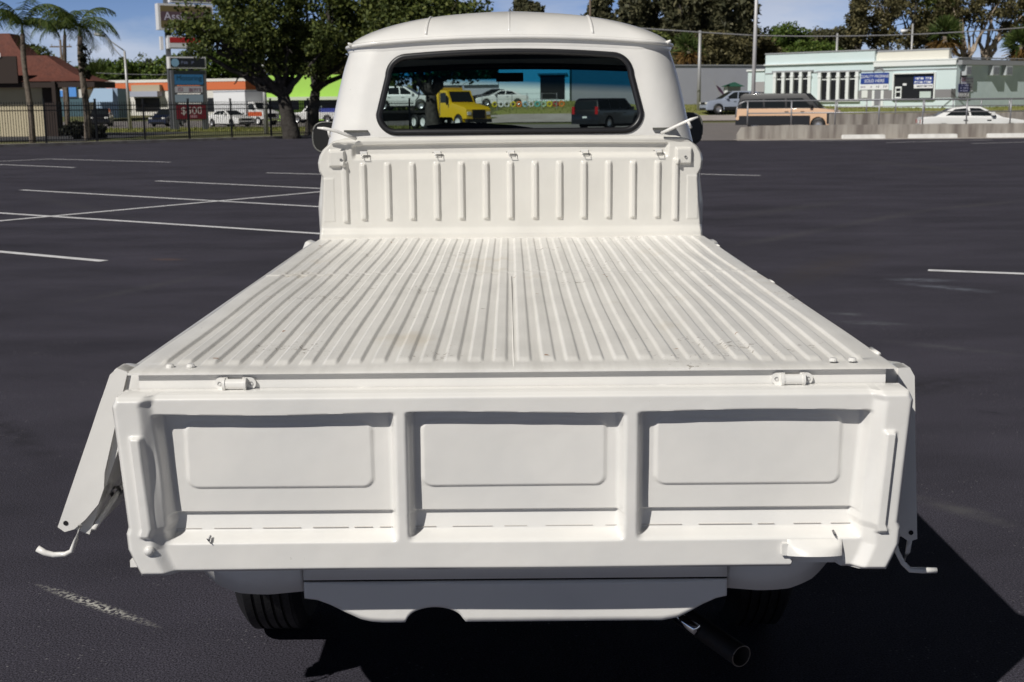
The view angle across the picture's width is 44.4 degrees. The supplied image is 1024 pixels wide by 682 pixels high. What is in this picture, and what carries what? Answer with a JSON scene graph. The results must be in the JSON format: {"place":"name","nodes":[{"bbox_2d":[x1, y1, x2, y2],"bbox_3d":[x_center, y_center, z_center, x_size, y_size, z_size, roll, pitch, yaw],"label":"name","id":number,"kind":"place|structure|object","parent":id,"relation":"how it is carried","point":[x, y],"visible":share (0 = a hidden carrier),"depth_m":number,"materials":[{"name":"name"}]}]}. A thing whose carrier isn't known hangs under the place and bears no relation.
{"place":"outdoors","nodes":[
{"label":"outdoors","id":0,"kind":"place"},
{"bbox_2d":[0,132,191,141],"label":"service drive","id":1,"kind":"structure","parent":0,"point":[109,135],"depth_m":71.86,"materials":[{"name":"grey concrete"}]},
{"bbox_2d":[63,120,408,127],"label":"road","id":2,"kind":"structure","parent":0,"point":[193,123],"depth_m":122.34,"materials":[{"name":"asphalt"}]},
{"bbox_2d":[91,108,112,125],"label":"parked car","id":3,"kind":"object","parent":2,"relation":"on","point":[104,116],"visible":0.61,"depth_m":118.80,"materials":[{"name":"black"}]},
{"bbox_2d":[148,110,186,126],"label":"parked car","id":4,"kind":"object","parent":2,"relation":"on","point":[158,116],"visible":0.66,"depth_m":114.53,"materials":[{"name":"blue"}]},
{"bbox_2d":[209,110,253,126],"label":"parked car","id":5,"kind":"object","parent":2,"relation":"on","point":[235,121],"visible":0.7,"depth_m":109.33,"materials":[{"name":"white"}]},
{"bbox_2d":[213,90,279,124],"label":"box truck","id":6,"kind":"object","parent":2,"relation":"on","point":[238,97],"visible":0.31,"depth_m":118.32,"materials":[{"name":"white"}]},
{"bbox_2d":[296,106,334,122],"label":"parked pickup","id":7,"kind":"object","parent":2,"relation":"on","point":[322,110],"visible":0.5,"depth_m":128.85,"materials":[{"name":"white"}]},
{"bbox_2d":[111,126,408,131],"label":"verge","id":8,"kind":"structure","parent":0,"point":[213,128],"depth_m":95.45,"materials":[{"name":"green plant"}]},
{"bbox_2d":[94,33,131,128],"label":"street lamp","id":9,"kind":"object","parent":8,"relation":"on","point":[127,87],"visible":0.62,"depth_m":97.81,"materials":[{"name":"grey"}]},
{"bbox_2d":[155,0,213,129],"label":"pylon sign","id":10,"kind":"object","parent":8,"relation":"on","point":[165,11],"visible":0.73,"depth_m":95.21,"materials":[{"name":"grey"}]},
{"bbox_2d":[383,110,453,122],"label":"trailer","id":11,"kind":"object","parent":8,"relation":"on","point":[419,112],"visible":0.07,"depth_m":90.11,"materials":[{"name":"black"}]},
{"bbox_2d":[384,86,425,110],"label":"carried suv","id":12,"kind":"object","parent":11,"relation":"on","point":[403,93],"visible":0.46,"depth_m":89.46,"materials":[{"name":"white"}]},
{"bbox_2d":[0,104,734,143],"bbox_3d":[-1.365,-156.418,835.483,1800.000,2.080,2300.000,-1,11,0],"label":"ground","id":13,"kind":"structure","parent":0,"point":[262,134],"depth_m":81.91,"materials":[{"name":"green plant"}]},
{"bbox_2d":[0,0,63,142],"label":"palm tree","id":14,"kind":"object","parent":13,"relation":"on","point":[10,16],"visible":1,"depth_m":58.31,"materials":[{"name":"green plant"}]},
{"bbox_2d":[28,43,61,88],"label":"distant tree","id":15,"kind":"object","parent":13,"relation":"on","point":[38,49],"visible":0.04,"depth_m":207.91,"materials":[{"name":"plant"}]},
{"bbox_2d":[0,33,114,136],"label":"restaurant","id":16,"kind":"structure","parent":13,"relation":"on","point":[49,76],"depth_m":72.66,"materials":[{"name":"beige paint"}]},
{"bbox_2d":[50,40,71,118],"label":"utility pole","id":17,"kind":"object","parent":13,"relation":"on","point":[60,46],"visible":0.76,"depth_m":126.66,"materials":[{"name":"brown wood"}]},
{"bbox_2d":[30,10,96,124],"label":"palm tree","id":18,"kind":"object","parent":13,"relation":"on","point":[66,89],"visible":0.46,"depth_m":81.76,"materials":[{"name":"green plant"}]},
{"bbox_2d":[30,5,119,139],"bbox_3d":[-21.555,-13.211,62.428,4.486,6.754,4.085,-1,11,0],"label":"palm tree","id":19,"kind":"object","parent":13,"relation":"on","point":[67,17],"visible":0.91,"depth_m":62.23,"materials":[{"name":"green plant"}]},
{"bbox_2d":[77,43,92,140],"bbox_3d":[-21.186,-12.303,62.330,0.696,4.985,1.279,-1,11,0],"label":"palm trunk skirt","id":20,"kind":"object","parent":19,"relation":"attached to","point":[84,64],"visible":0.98,"depth_m":62.09,"materials":[{"name":"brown wood"}]},
{"bbox_2d":[58,119,92,138],"bbox_3d":[-22.623,-10.912,65.094,1.726,1.255,1.331,-1,11,0],"label":"shrub","id":21,"kind":"object","parent":13,"relation":"on","point":[72,128],"visible":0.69,"depth_m":64.76,"materials":[{"name":"green plant"}]},
{"bbox_2d":[60,87,92,116],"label":"blue shop","id":22,"kind":"structure","parent":13,"relation":"on","point":[75,95],"depth_m":161.93,"materials":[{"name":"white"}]},
{"bbox_2d":[91,123,106,137],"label":"shrub","id":23,"kind":"object","parent":13,"relation":"on","point":[100,130],"visible":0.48,"depth_m":65.82,"materials":[{"name":"green plant"}]},
{"bbox_2d":[79,56,119,89],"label":"fan palm","id":24,"kind":"object","parent":13,"relation":"on","point":[96,69],"visible":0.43,"depth_m":184.75,"materials":[{"name":"green plant"}]},
{"bbox_2d":[89,88,130,117],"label":"pale blue awning shop","id":25,"kind":"structure","parent":13,"relation":"on","point":[115,96],"depth_m":148.38,"materials":[{"name":"blue"}]},
{"bbox_2d":[100,57,146,79],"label":"distant tree","id":26,"kind":"object","parent":13,"relation":"on","point":[133,67],"visible":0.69,"depth_m":223.04,"materials":[{"name":"green plant"}]},
{"bbox_2d":[133,52,159,77],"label":"distant tree","id":27,"kind":"object","parent":13,"relation":"on","point":[149,60],"visible":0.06,"depth_m":233.01,"materials":[{"name":"plant"}]},
{"bbox_2d":[137,53,177,79],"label":"distant tree","id":28,"kind":"object","parent":13,"relation":"on","point":[155,68],"visible":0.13,"depth_m":217.54,"materials":[{"name":"green plant"}]},
{"bbox_2d":[105,78,255,114],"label":"orange store","id":29,"kind":"structure","parent":13,"relation":"on","point":[155,91],"depth_m":169.71,"materials":[{"name":"white"}]},
{"bbox_2d":[135,98,159,111],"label":"shop window","id":30,"kind":"structure","parent":29,"relation":"in","point":[137,100],"depth_m":171.07,"materials":[{"name":"black"}]},
{"bbox_2d":[156,50,212,79],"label":"distant tree","id":31,"kind":"object","parent":13,"relation":"on","point":[183,54],"visible":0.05,"depth_m":207.75,"materials":[{"name":"plant"}]},
{"bbox_2d":[180,48,238,78],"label":"distant tree","id":32,"kind":"object","parent":13,"relation":"on","point":[214,70],"visible":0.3,"depth_m":199.00,"materials":[{"name":"green plant"}]},
{"bbox_2d":[164,0,348,138],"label":"oak tree","id":33,"kind":"object","parent":13,"relation":"on","point":[243,34],"visible":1,"depth_m":60.33,"materials":[{"name":"green plant"}]},
{"bbox_2d":[262,65,267,132],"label":"light pole","id":34,"kind":"object","parent":13,"relation":"on","point":[265,118],"visible":0.31,"depth_m":76.63,"materials":[{"name":"grey"}]},
{"bbox_2d":[266,75,395,120],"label":"lime green store","id":35,"kind":"structure","parent":13,"relation":"on","point":[302,90],"depth_m":138.31,"materials":[{"name":"green"}]},
{"bbox_2d":[271,100,298,109],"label":"shop window","id":36,"kind":"structure","parent":35,"relation":"in","point":[296,104],"depth_m":138.97,"materials":[{"name":"black"}]},
{"bbox_2d":[304,100,336,107],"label":"shop window","id":37,"kind":"structure","parent":35,"relation":"in","point":[305,101],"depth_m":138.30,"materials":[{"name":"black"}]},
{"bbox_2d":[283,0,403,134],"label":"oak tree","id":38,"kind":"object","parent":13,"relation":"on","point":[343,14],"visible":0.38,"depth_m":67.83,"materials":[{"name":"green plant"}]},
{"bbox_2d":[340,0,493,125],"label":"oak tree","id":39,"kind":"object","parent":13,"relation":"on","point":[412,10],"visible":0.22,"depth_m":64.27,"materials":[{"name":"green plant"}]},
{"bbox_2d":[432,81,498,104],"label":"shed","id":40,"kind":"structure","parent":13,"relation":"on","point":[477,88],"depth_m":118.88,"materials":[{"name":"white"}]},
{"bbox_2d":[476,93,556,108],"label":"wire fence","id":41,"kind":"object","parent":13,"relation":"on","point":[533,103],"visible":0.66,"depth_m":95.73,"materials":[{"name":"grey"}]},
{"bbox_2d":[509,0,545,11],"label":"pine tree","id":42,"kind":"object","parent":13,"relation":"on","point":[526,6],"visible":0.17,"depth_m":149.37,"materials":[{"name":"plant"}]},
{"bbox_2d":[499,84,569,100],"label":"blue workshop","id":43,"kind":"structure","parent":13,"relation":"on","point":[563,92],"depth_m":110.26,"materials":[{"name":"white"}]},
{"bbox_2d":[540,85,564,99],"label":"doorway","id":44,"kind":"structure","parent":43,"relation":"in","point":[560,90],"depth_m":110.07,"materials":[{"name":"black"}]},
{"bbox_2d":[580,0,617,20],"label":"pine tree","id":45,"kind":"object","parent":13,"relation":"on","point":[601,9],"visible":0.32,"depth_m":146.51,"materials":[{"name":"plant"}]},
{"bbox_2d":[613,0,654,30],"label":"pine tree","id":46,"kind":"object","parent":13,"relation":"on","point":[633,12],"visible":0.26,"depth_m":132.86,"materials":[{"name":"plant"}]},
{"bbox_2d":[645,0,663,27],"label":"pine tree","id":47,"kind":"object","parent":13,"relation":"on","point":[655,11],"visible":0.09,"depth_m":138.68,"materials":[{"name":"plant"}]},
{"bbox_2d":[651,30,679,61],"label":"bushy tree","id":48,"kind":"object","parent":13,"relation":"on","point":[666,36],"visible":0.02,"depth_m":125.84,"materials":[{"name":"plant"}]},
{"bbox_2d":[570,65,764,103],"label":"grey warehouse","id":49,"kind":"structure","parent":13,"relation":"on","point":[720,75],"depth_m":113.83,"materials":[{"name":"grey"}]},
{"bbox_2d":[650,0,703,42],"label":"pine tree","id":50,"kind":"object","parent":13,"relation":"on","point":[678,14],"visible":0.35,"depth_m":131.05,"materials":[{"name":"plant"}]},
{"bbox_2d":[670,32,706,64],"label":"fan palm","id":51,"kind":"object","parent":13,"relation":"on","point":[688,57],"visible":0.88,"depth_m":118.54,"materials":[{"name":"green plant"}]},
{"bbox_2d":[690,5,707,26],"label":"pine tree","id":52,"kind":"object","parent":13,"relation":"on","point":[699,17],"visible":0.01,"depth_m":140.27,"materials":[{"name":"plant"}]},
{"bbox_2d":[670,28,752,64],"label":"bushy tree","id":53,"kind":"object","parent":13,"relation":"on","point":[720,50],"visible":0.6,"depth_m":123.55,"materials":[{"name":"green plant"}]},
{"bbox_2d":[699,0,746,39],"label":"pine tree","id":54,"kind":"object","parent":13,"relation":"on","point":[718,15],"visible":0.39,"depth_m":132.02,"materials":[{"name":"plant"}]},
{"bbox_2d":[732,0,764,64],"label":"pine tree","id":55,"kind":"object","parent":13,"relation":"on","point":[746,14],"visible":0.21,"depth_m":142.64,"materials":[{"name":"plant"}]},
{"bbox_2d":[747,0,757,126],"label":"light pole","id":56,"kind":"object","parent":13,"relation":"on","point":[754,49],"visible":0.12,"depth_m":81.82,"materials":[{"name":"grey"}]},
{"bbox_2d":[746,36,784,64],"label":"bushy tree","id":57,"kind":"object","parent":13,"relation":"on","point":[764,46],"visible":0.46,"depth_m":141.04,"materials":[{"name":"green plant"}]},
{"bbox_2d":[759,21,814,48],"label":"bushy tree","id":58,"kind":"object","parent":13,"relation":"on","point":[782,29],"visible":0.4,"depth_m":144.56,"materials":[{"name":"green plant"}]},
{"bbox_2d":[780,38,844,52],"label":"bushy tree","id":59,"kind":"object","parent":13,"relation":"on","point":[800,45],"visible":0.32,"depth_m":143.01,"materials":[{"name":"green plant"}]},
{"bbox_2d":[807,26,840,46],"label":"bushy tree","id":60,"kind":"object","parent":13,"relation":"on","point":[819,32],"visible":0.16,"depth_m":149.98,"materials":[{"name":"plant"}]},
{"bbox_2d":[825,24,854,49],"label":"bushy tree","id":61,"kind":"object","parent":13,"relation":"on","point":[843,43],"visible":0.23,"depth_m":152.64,"materials":[{"name":"plant"}]},
{"bbox_2d":[844,0,874,49],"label":"roadside tree","id":62,"kind":"object","parent":13,"relation":"on","point":[856,22],"visible":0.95,"depth_m":123.71,"materials":[{"name":"green plant"}]},
{"bbox_2d":[736,123,1023,138],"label":"concrete barrier","id":63,"kind":"object","parent":13,"relation":"on","point":[839,130],"visible":0.69,"depth_m":53.34,"materials":[{"name":"concrete"}]},
{"bbox_2d":[735,98,1023,125],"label":"handrail","id":64,"kind":"object","parent":63,"relation":"on","point":[879,112],"visible":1,"depth_m":53.30,"materials":[{"name":"grey"}]},
{"bbox_2d":[864,0,897,49],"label":"roadside tree","id":65,"kind":"object","parent":13,"relation":"on","point":[883,19],"visible":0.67,"depth_m":125.56,"materials":[{"name":"green plant"}]},
{"bbox_2d":[746,48,1023,107],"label":"propane shop","id":66,"kind":"structure","parent":13,"relation":"on","point":[888,74],"depth_m":101.91,"materials":[{"name":"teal paint"}]},
{"bbox_2d":[772,70,813,92],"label":"window","id":67,"kind":"structure","parent":66,"relation":"in","point":[801,82],"depth_m":107.71,"materials":[{"name":"white"}]},
{"bbox_2d":[817,70,861,101],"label":"window","id":68,"kind":"structure","parent":66,"relation":"in","point":[838,84],"depth_m":104.83,"materials":[{"name":"white"}]},
{"bbox_2d":[871,90,883,105],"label":"door","id":69,"kind":"structure","parent":66,"relation":"in","point":[875,94],"depth_m":102.65,"materials":[{"name":"grey"}]},
{"bbox_2d":[892,72,936,98],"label":"shop window","id":70,"kind":"structure","parent":66,"relation":"in","point":[914,85],"depth_m":100.37,"materials":[{"name":"black"}]},
{"bbox_2d":[884,0,936,49],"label":"roadside tree","id":71,"kind":"object","parent":13,"relation":"on","point":[899,7],"visible":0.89,"depth_m":122.94,"materials":[{"name":"green plant"}]},
{"bbox_2d":[829,112,1023,124],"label":"concrete barrier","id":72,"kind":"object","parent":13,"relation":"on","point":[885,118],"visible":0.28,"depth_m":62.59,"materials":[{"name":"concrete"}]},
{"bbox_2d":[836,98,1023,113],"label":"handrail","id":73,"kind":"object","parent":72,"relation":"on","point":[952,105],"visible":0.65,"depth_m":63.02,"materials":[{"name":"grey"}]},
{"bbox_2d":[903,0,956,48],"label":"roadside tree","id":74,"kind":"object","parent":13,"relation":"on","point":[930,4],"visible":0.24,"depth_m":127.03,"materials":[{"name":"plant"}]},
{"bbox_2d":[924,14,968,56],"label":"fan palm","id":75,"kind":"object","parent":13,"relation":"on","point":[950,23],"visible":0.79,"depth_m":120.21,"materials":[{"name":"green plant"}]},
{"bbox_2d":[930,0,1010,58],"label":"roadside tree","id":76,"kind":"object","parent":13,"relation":"on","point":[975,9],"visible":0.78,"depth_m":122.06,"materials":[{"name":"green plant"}]},
{"bbox_2d":[971,0,1023,59],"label":"roadside tree","id":77,"kind":"object","parent":13,"relation":"on","point":[986,52],"visible":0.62,"depth_m":124.19,"materials":[{"name":"green plant"}]},
{"bbox_2d":[999,24,1023,59],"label":"fan palm","id":78,"kind":"object","parent":13,"relation":"on","point":[1009,42],"visible":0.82,"depth_m":108.87,"materials":[{"name":"green plant"}]},
{"bbox_2d":[1001,0,1023,51],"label":"roadside tree","id":79,"kind":"object","parent":13,"relation":"on","point":[1014,49],"visible":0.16,"depth_m":125.74,"materials":[{"name":"plant"}]},
{"bbox_2d":[0,137,1023,681],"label":"parking lot","id":80,"kind":"structure","parent":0,"point":[856,239],"depth_m":6.97,"materials":[{"name":"asphalt"}]},
{"bbox_2d":[0,251,106,261],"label":"parking line","id":81,"kind":"object","parent":80,"relation":"on","point":[65,257],"visible":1,"depth_m":13.25,"materials":[{"name":"white paint"}]},
{"bbox_2d":[0,135,311,146],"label":"kerb","id":82,"kind":"structure","parent":80,"relation":"on","point":[133,141],"depth_m":56.91,"materials":[{"name":"concrete"}]},
{"bbox_2d":[0,98,413,143],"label":"iron fence","id":83,"kind":"object","parent":82,"relation":"on","point":[187,104],"visible":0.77,"depth_m":58.11,"materials":[{"name":"black"}]},
{"bbox_2d":[0,212,319,233],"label":"parking line","id":84,"kind":"object","parent":80,"relation":"on","point":[167,223],"visible":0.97,"depth_m":16.95,"materials":[{"name":"white paint"}]},
{"bbox_2d":[0,191,319,220],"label":"parking line","id":85,"kind":"object","parent":80,"relation":"on","point":[153,206],"visible":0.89,"depth_m":19.79,"materials":[{"name":"white paint"}]},
{"bbox_2d":[28,190,318,206],"bbox_3d":[-6.076,-2.492,21.814,8.574,0.001,0.122,7,13,36],"label":"parking line","id":86,"kind":"object","parent":80,"relation":"on","point":[177,198],"visible":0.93,"depth_m":21.61,"materials":[{"name":"white paint"}]},
{"bbox_2d":[36,11,936,666],"bbox_3d":[-0.046,-0.332,4.797,2.044,1.950,4.489,-1,11,0],"label":"pickup truck","id":87,"kind":"object","parent":80,"relation":"on","point":[478,373],"visible":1,"depth_m":2.79,"materials":[{"name":"white paint"}]},
{"bbox_2d":[928,269,1023,273],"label":"parking line","id":88,"kind":"object","parent":80,"relation":"on","point":[975,271],"visible":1,"depth_m":11.46,"materials":[{"name":"white paint"}]},
{"bbox_2d":[0,0,1023,94],"label":"sky","id":89,"kind":"structure","parent":0,"point":[135,21],"materials":[{"name":"blue"}]},
{"bbox_2d":[106,99,1022,131],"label":"grass","id":90,"kind":"structure","parent":0,"point":[251,129],"depth_m":97.12,"materials":[{"name":"plant"}]},
{"bbox_2d":[487,113,735,122],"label":"sidewalk","id":91,"kind":"structure","parent":0,"point":[565,117],"depth_m":93.25,"materials":[{"name":"concrete"}]},
{"bbox_2d":[509,123,746,140],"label":"side road","id":92,"kind":"structure","parent":0,"point":[720,131],"depth_m":80.33,"materials":[{"name":"asphalt"}]},
{"bbox_2d":[411,85,491,128],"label":"semi tractor","id":93,"kind":"object","parent":92,"relation":"on","point":[458,105],"visible":0.66,"depth_m":83.45,"materials":[{"name":"yellow"}]},
{"bbox_2d":[571,98,637,127],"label":"parked car","id":94,"kind":"object","parent":92,"relation":"on","point":[598,112],"visible":0.74,"depth_m":76.05,"materials":[{"name":"black"}]},
{"bbox_2d":[735,91,842,126],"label":"passenger van","id":95,"kind":"object","parent":92,"relation":"on","point":[784,119],"visible":0.7,"depth_m":68.15,"materials":[{"name":"brown"}]},
{"bbox_2d":[916,106,1023,123],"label":"parked car","id":96,"kind":"object","parent":92,"relation":"on","point":[960,117],"visible":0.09,"depth_m":55.93,"materials":[{"name":"white"}]},
{"bbox_2d":[643,28,752,35],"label":"overhead wire","id":97,"kind":"object","parent":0,"point":[698,32],"visible":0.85,"depth_m":93.35,"materials":[{"name":"grey"}]},
{"bbox_2d":[493,101,1023,114],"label":"grass bank","id":98,"kind":"structure","parent":0,"point":[548,110],"depth_m":96.32,"materials":[{"name":"plant"}]},
{"bbox_2d":[473,89,516,98],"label":"parked car","id":99,"kind":"object","parent":98,"relation":"on","point":[488,92],"visible":0.04,"depth_m":104.76,"materials":[{"name":"black"}]},
{"bbox_2d":[476,90,528,105],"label":"parked car","id":100,"kind":"object","parent":98,"relation":"on","point":[509,96],"visible":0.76,"depth_m":100.38,"materials":[{"name":"white"}]},
{"bbox_2d":[697,31,700,110],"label":"utility pole","id":101,"kind":"object","parent":98,"relation":"on","point":[699,75],"visible":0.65,"depth_m":97.76,"materials":[{"name":"grey"}]},
{"bbox_2d":[699,91,759,113],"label":"parked car","id":102,"kind":"object","parent":98,"relation":"on","point":[728,101],"visible":0.58,"depth_m":94.41,"materials":[{"name":"silver metal"}]},
{"bbox_2d":[721,82,743,92],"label":"kiosk sign","id":103,"kind":"object","parent":98,"relation":"on","point":[733,86],"visible":0.41,"depth_m":101.77,"materials":[{"name":"green"}]},
{"bbox_2d":[733,137,1023,140],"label":"apron","id":104,"kind":"object","parent":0,"point":[868,139],"visible":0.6,"depth_m":52.47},
{"bbox_2d":[841,134,884,138],"bbox_3d":[14.782,-8.598,52.748,1.819,0.180,0.200,-1,11,0],"label":"wheel stop","id":105,"kind":"object","parent":104,"relation":"on","point":[872,136],"visible":1,"depth_m":52.67,"materials":[{"name":"paint"}]},
{"bbox_2d":[908,134,957,137],"bbox_3d":[17.701,-8.624,52.748,2.044,0.180,0.200,-1,11,0],"label":"wheel stop","id":106,"kind":"object","parent":104,"relation":"on","point":[932,135],"visible":1,"depth_m":52.67,"materials":[{"name":"paint"}]},
{"bbox_2d":[986,133,1023,137],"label":"wheel stop","id":107,"kind":"object","parent":104,"relation":"on","point":[993,135],"visible":1,"depth_m":52.67,"materials":[{"name":"paint"}]},
{"bbox_2d":[757,27,1023,36],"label":"overhead wire","id":108,"kind":"object","parent":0,"point":[889,35],"visible":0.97,"depth_m":93.41,"materials":[{"name":"grey"}]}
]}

